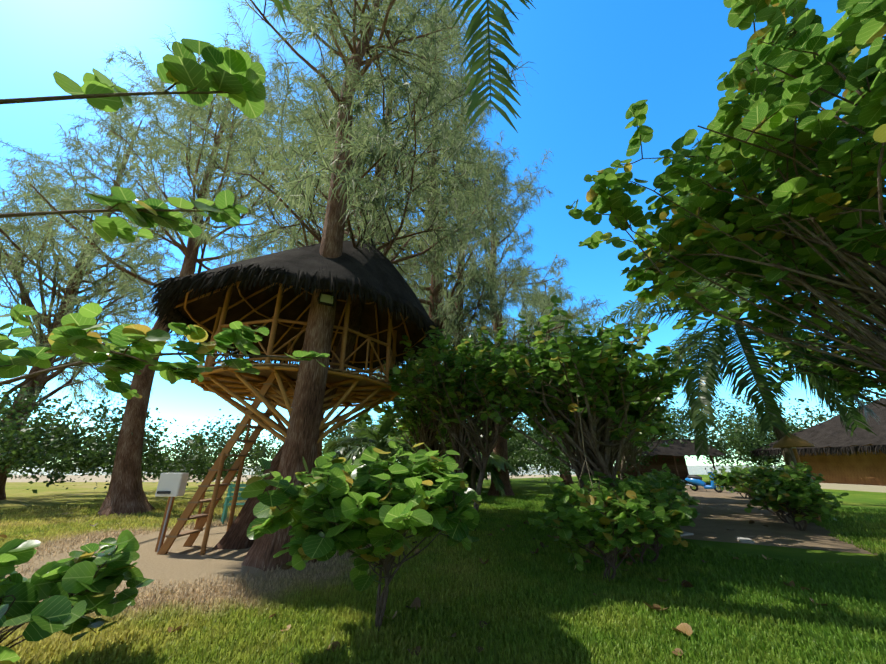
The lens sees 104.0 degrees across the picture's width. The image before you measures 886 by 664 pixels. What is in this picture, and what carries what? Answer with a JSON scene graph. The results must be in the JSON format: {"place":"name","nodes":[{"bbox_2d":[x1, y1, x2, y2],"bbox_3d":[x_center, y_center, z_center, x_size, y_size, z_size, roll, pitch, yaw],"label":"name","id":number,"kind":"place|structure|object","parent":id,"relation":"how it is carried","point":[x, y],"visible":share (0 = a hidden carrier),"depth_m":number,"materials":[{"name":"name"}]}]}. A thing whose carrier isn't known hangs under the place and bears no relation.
{"place":"outdoors","nodes":[
{"label":"outdoors","id":0,"kind":"place"},
{"bbox_2d":[6,475,575,481],"bbox_3d":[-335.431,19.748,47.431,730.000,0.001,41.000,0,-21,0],"label":"beach sand","id":1,"kind":"structure","parent":0,"point":[100,478],"depth_m":39.09,"materials":[{"name":"beige sand"}]},
{"bbox_2d":[10,466,781,474],"bbox_3d":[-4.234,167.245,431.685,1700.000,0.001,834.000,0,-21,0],"label":"sea","id":2,"kind":"structure","parent":0,"point":[696,470],"depth_m":80.07,"materials":[{"name":"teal liquid"}]},
{"bbox_2d":[0,493,885,663],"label":"lawn grass","id":3,"kind":"structure","parent":0,"point":[537,649],"depth_m":3.64,"materials":[{"name":"green plant"}]},
{"bbox_2d":[0,465,885,663],"bbox_3d":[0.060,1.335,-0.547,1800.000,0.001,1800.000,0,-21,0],"label":"ground","id":4,"kind":"structure","parent":0,"point":[178,561],"depth_m":5.83,"materials":[{"name":"green plant"}]},
{"bbox_2d":[0,51,231,499],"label":"casuarina","id":5,"kind":"object","parent":4,"relation":"on","point":[10,231],"depth_m":18.38,"materials":[{"name":"green plant"}]},
{"bbox_2d":[155,497,174,551],"bbox_3d":[-5.087,3.440,6.360,0.070,1.220,0.070,0,-21,0],"label":"box post","id":6,"kind":"object","parent":4,"relation":"on","point":[162,525],"visible":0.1,"depth_m":6.32,"materials":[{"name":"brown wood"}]},
{"bbox_2d":[157,497,172,551],"bbox_3d":[-5.051,3.470,6.300,0.025,0.920,0.025,0,-21,0],"label":"junction box conduit","id":7,"kind":"object","parent":6,"relation":"attached to","point":[165,522],"visible":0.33,"depth_m":6.28,"materials":[{"name":"grey metal"}]},
{"bbox_2d":[155,473,188,496],"bbox_3d":[-5.066,2.853,6.478,0.460,0.400,0.170,-3,-21,7],"label":"junction box","id":8,"kind":"object","parent":6,"relation":"on","point":[175,484],"visible":1,"depth_m":6.41,"materials":[{"name":"white paint"}]},
{"bbox_2d":[157,491,170,493],"bbox_3d":[-5.062,2.872,6.366,0.365,0.195,0.028,0,-21,0],"label":"junction box latch label","id":9,"kind":"object","parent":8,"relation":"attached to","point":[163,492],"visible":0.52,"depth_m":6.33,"materials":[{"name":"black plastic"}]},
{"bbox_2d":[12,3,324,516],"bbox_3d":[-11.201,-5.159,17.867,11.855,26.365,14.120,0,-21,0],"label":"casuarina","id":10,"kind":"object","parent":4,"relation":"on","point":[77,239],"depth_m":14.73,"materials":[{"name":"green plant"}]},
{"bbox_2d":[156,325,306,554],"bbox_3d":[-4.144,1.860,7.095,1.853,4.696,0.807,0,-21,0],"label":"ladder frame","id":11,"kind":"object","parent":4,"relation":"on","point":[218,492],"visible":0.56,"depth_m":6.65,"materials":[{"name":"brown wood"}]},
{"bbox_2d":[166,383,287,537],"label":"ladder rungs","id":12,"kind":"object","parent":11,"relation":"attached to","point":[192,531],"depth_m":6.62,"materials":[{"name":"brown wood"}]},
{"bbox_2d":[221,483,247,523],"bbox_3d":[-5.356,4.756,9.692,1.320,0.955,0.602,10,-23,-24],"label":"garden bench","id":13,"kind":"object","parent":4,"relation":"on","point":[227,504],"visible":0.4,"depth_m":9.68,"materials":[{"name":"green paint"}]},
{"bbox_2d":[204,198,428,377],"bbox_3d":[-7.963,-1.959,22.661,16.079,23.318,13.006,0,-21,0],"label":"casuarina","id":14,"kind":"object","parent":4,"relation":"on","point":[289,219],"depth_m":22.80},
{"bbox_2d":[170,47,511,474],"bbox_3d":[-5.168,-6.051,18.399,14.956,27.900,16.396,-18,-28,39],"label":"casuarina","id":15,"kind":"object","parent":4,"relation":"on","point":[224,127],"depth_m":16.13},
{"bbox_2d":[169,0,538,549],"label":"casuarina","id":16,"kind":"object","parent":4,"relation":"on","point":[362,132],"depth_m":9.42,"materials":[{"name":"green plant"}]},
{"bbox_2d":[322,407,386,474],"bbox_3d":[-5.250,7.152,20.987,5.399,4.973,4.479,0,-21,0],"label":"young palm","id":17,"kind":"object","parent":4,"relation":"on","point":[363,421],"depth_m":21.05,"materials":[{"name":"green plant"}]},
{"bbox_2d":[220,0,516,570],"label":"casuarina","id":18,"kind":"object","parent":4,"relation":"on","point":[302,437],"depth_m":9.99,"materials":[{"name":"plant"}]},
{"bbox_2d":[145,236,443,375],"bbox_3d":[-3.482,-1.198,9.709,7.067,3.653,6.983,0,-21,0],"label":"thatched roof","id":19,"kind":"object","parent":18,"relation":"attached to","point":[371,275],"visible":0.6,"depth_m":7.12,"materials":[{"name":"black wicker"}]},
{"bbox_2d":[174,280,425,363],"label":"roof rafters","id":20,"kind":"object","parent":19,"relation":"part of","point":[185,302],"visible":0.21,"depth_m":10.38,"materials":[{"name":"orange wood"}]},
{"bbox_2d":[177,280,423,361],"bbox_3d":[-3.379,-1.204,9.722,6.230,2.860,6.181,0,-21,0],"label":"roof underside","id":21,"kind":"object","parent":19,"relation":"attached to","point":[201,309],"visible":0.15,"depth_m":10.69,"materials":[{"name":"brown wood"}]},
{"bbox_2d":[190,365,399,443],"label":"support struts","id":22,"kind":"object","parent":18,"relation":"attached to","point":[342,394],"visible":0.73,"depth_m":7.15,"materials":[{"name":"orange wood"}]},
{"bbox_2d":[203,363,392,403],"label":"floor","id":23,"kind":"structure","parent":22,"relation":"on","point":[293,375],"depth_m":7.52,"materials":[{"name":"brown wood"}]},
{"bbox_2d":[204,283,396,382],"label":"tree house railings","id":24,"kind":"object","parent":23,"relation":"on","point":[219,324],"visible":0.58,"depth_m":7.43,"materials":[{"name":"brown wood"}]},
{"bbox_2d":[317,292,334,306],"bbox_3d":[-2.363,-0.642,7.001,0.342,0.220,0.160,11,-24,-27],"label":"flood light","id":25,"kind":"object","parent":18,"relation":"attached to","point":[325,298],"depth_m":6.93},
{"bbox_2d":[329,407,411,464],"bbox_3d":[-3.766,6.361,18.323,4.935,4.542,4.892,0,-21,0],"label":"young palm","id":26,"kind":"object","parent":4,"relation":"on","point":[385,427],"depth_m":18.19,"materials":[{"name":"green plant"}]},
{"bbox_2d":[273,0,535,132],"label":"palm frond","id":27,"kind":"object","parent":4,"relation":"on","point":[496,11],"visible":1,"depth_m":3.47,"materials":[{"name":"green plant"}]},
{"bbox_2d":[381,420,446,463],"bbox_3d":[-1.234,5.691,16.263,4.337,4.328,5.408,0,-21,0],"label":"young palm","id":28,"kind":"object","parent":4,"relation":"on","point":[406,444],"depth_m":16.06,"materials":[{"name":"green plant"}]},
{"bbox_2d":[0,504,838,663],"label":"fallen leaves","id":29,"kind":"object","parent":4,"relation":"on","point":[681,627],"visible":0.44,"depth_m":3.69,"materials":[{"name":"brown plant"}]},
{"bbox_2d":[374,269,474,412],"bbox_3d":[-1.028,2.114,30.176,12.850,21.100,14.557,0,-21,0],"label":"casuarina","id":30,"kind":"object","parent":4,"relation":"on","point":[427,312],"depth_m":32.43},
{"bbox_2d":[344,0,515,450],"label":"casuarina","id":31,"kind":"object","parent":4,"relation":"on","point":[446,251],"depth_m":13.40,"materials":[{"name":"green plant"}]},
{"bbox_2d":[398,434,468,465],"bbox_3d":[-0.288,6.661,19.984,5.182,5.178,5.304,0,-21,0],"label":"young palm","id":32,"kind":"object","parent":4,"relation":"on","point":[439,441],"depth_m":20.00,"materials":[{"name":"green plant"}]},
{"bbox_2d":[0,377,884,514],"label":"shrub foliage","id":33,"kind":"object","parent":4,"relation":"on","point":[26,448],"visible":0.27,"depth_m":14.84,"materials":[{"name":"green plant"}]},
{"bbox_2d":[0,0,885,663],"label":"sea grape","id":34,"kind":"object","parent":4,"relation":"on","point":[764,94],"depth_m":4.36,"materials":[{"name":"green plant"}]},
{"bbox_2d":[575,408,585,441],"bbox_3d":[2.489,1.725,6.301,0.080,0.442,1.666,-5,-22,13],"label":"branch","id":35,"kind":"object","parent":34,"relation":"attached to","point":[578,425],"visible":0.89,"depth_m":6.57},
{"bbox_2d":[576,389,598,490],"bbox_3d":[2.369,1.734,5.806,0.423,1.852,0.392,0,-21,0],"label":"hanging basket rope","id":36,"kind":"object","parent":34,"relation":"hanging from","point":[584,451],"visible":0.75,"depth_m":5.71,"materials":[{"name":"brown fabric"}]},
{"bbox_2d":[408,65,551,491],"bbox_3d":[1.226,-4.552,15.748,6.818,23.185,6.266,0,-21,0],"label":"casuarina","id":37,"kind":"object","parent":4,"relation":"on","point":[475,299],"depth_m":14.39,"materials":[{"name":"green plant"}]},
{"bbox_2d":[447,428,518,496],"bbox_3d":[1.657,6.732,18.044,4.122,3.690,4.852,0,-21,0],"label":"young palm","id":38,"kind":"object","parent":4,"relation":"on","point":[497,461],"depth_m":17.06,"materials":[{"name":"green plant"}]},
{"bbox_2d":[469,420,533,480],"bbox_3d":[3.079,7.487,21.445,5.127,4.680,4.713,0,-21,0],"label":"young palm","id":39,"kind":"object","parent":4,"relation":"on","point":[511,449],"depth_m":21.28,"materials":[{"name":"green plant"}]},
{"bbox_2d":[412,130,608,496],"bbox_3d":[3.144,-3.100,21.510,10.243,24.618,12.406,0,-21,0],"label":"casuarina","id":40,"kind":"object","parent":4,"relation":"on","point":[522,188],"depth_m":21.19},
{"bbox_2d":[502,257,649,486],"bbox_3d":[8.802,1.984,26.762,13.427,18.872,10.789,0,-21,0],"label":"casuarina","id":41,"kind":"object","parent":4,"relation":"on","point":[542,298],"depth_m":29.39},
{"bbox_2d":[617,455,715,482],"bbox_3d":[18.342,11.365,28.723,6.255,2.450,3.620,0,-21,0],"label":"shed frame","id":42,"kind":"object","parent":4,"relation":"on","point":[674,465],"visible":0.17,"depth_m":30.37,"materials":[{"name":"brown wood"}]},
{"bbox_2d":[633,439,726,455],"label":"thatched roof","id":43,"kind":"structure","parent":42,"relation":"on","point":[685,448],"depth_m":27.59,"materials":[{"name":"wicker"}]},
{"bbox_2d":[590,198,883,516],"bbox_3d":[10.059,0.448,11.386,9.874,10.642,9.872,0,-21,0],"label":"palm","id":44,"kind":"object","parent":4,"relation":"on","point":[703,402],"depth_m":10.25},
{"bbox_2d":[792,448,821,521],"bbox_3d":[10.212,4.262,9.731,0.083,2.100,0.083,-8,-22,20],"label":"post","id":45,"kind":"object","parent":4,"relation":"on","point":[796,455],"depth_m":9.96,"materials":[{"name":"brown wood"}]},
{"bbox_2d":[773,433,814,447],"bbox_3d":[10.212,3.168,10.151,0.920,0.395,0.920,0,-21,0],"label":"thatched parasol canopy","id":46,"kind":"object","parent":45,"relation":"on","point":[786,441],"visible":0.94,"depth_m":9.96,"materials":[{"name":"beige wicker"}]},
{"bbox_2d":[819,483,885,492],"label":"hut plinth","id":47,"kind":"structure","parent":4,"relation":"on","point":[867,488],"depth_m":20.74,"materials":[{"name":"beige concrete"}]},
{"bbox_2d":[798,444,885,485],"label":"hut wall posts","id":48,"kind":"object","parent":47,"relation":"on","point":[861,469],"visible":0.5,"depth_m":21.51,"materials":[{"name":"brown wood"}]},
{"bbox_2d":[0,0,885,464],"label":"sky","id":49,"kind":"structure","parent":0,"point":[592,59],"materials":[{"name":"blue"}]},
{"bbox_2d":[583,494,607,525],"bbox_3d":[2.354,2.795,5.449,0.508,0.412,0.508,0,-21,0],"label":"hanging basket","id":50,"kind":"object","parent":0,"point":[595,498],"visible":0.08,"depth_m":5.29,"materials":[{"name":"brown wicker"}]},
{"bbox_2d":[674,484,877,554],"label":"gravel path","id":51,"kind":"structure","parent":0,"point":[722,512],"depth_m":8.51,"materials":[{"name":"beige gravel"}]},
{"bbox_2d":[685,472,720,490],"bbox_3d":[15.026,8.590,19.989,0.405,0.971,1.923,12,-24,-28],"label":"scooter","id":52,"kind":"object","parent":51,"relation":"on","point":[699,482],"depth_m":19.93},
{"bbox_2d":[687,475,701,479],"bbox_3d":[14.817,8.577,20.399,0.300,0.295,0.746,12,-24,-28],"label":"scooter seat","id":53,"kind":"object","parent":52,"relation":"attached to","point":[695,477],"visible":0.71,"depth_m":20.28,"materials":[{"name":"leather"}]},
{"bbox_2d":[690,468,722,492],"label":"scooter wheels","id":54,"kind":"object","parent":51,"relation":"on","point":[720,491],"visible":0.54,"depth_m":20.02,"materials":[{"name":"black rubber"}]},
{"bbox_2d":[680,531,754,543],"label":"stepping stones","id":55,"kind":"object","parent":51,"relation":"on","point":[744,540],"visible":0.6,"depth_m":7.03,"materials":[{"name":"grey stone"}]},
{"bbox_2d":[750,398,885,456],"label":"thatch roof","id":56,"kind":"structure","parent":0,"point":[833,435],"depth_m":22.00,"materials":[{"name":"wicker"}]}
]}

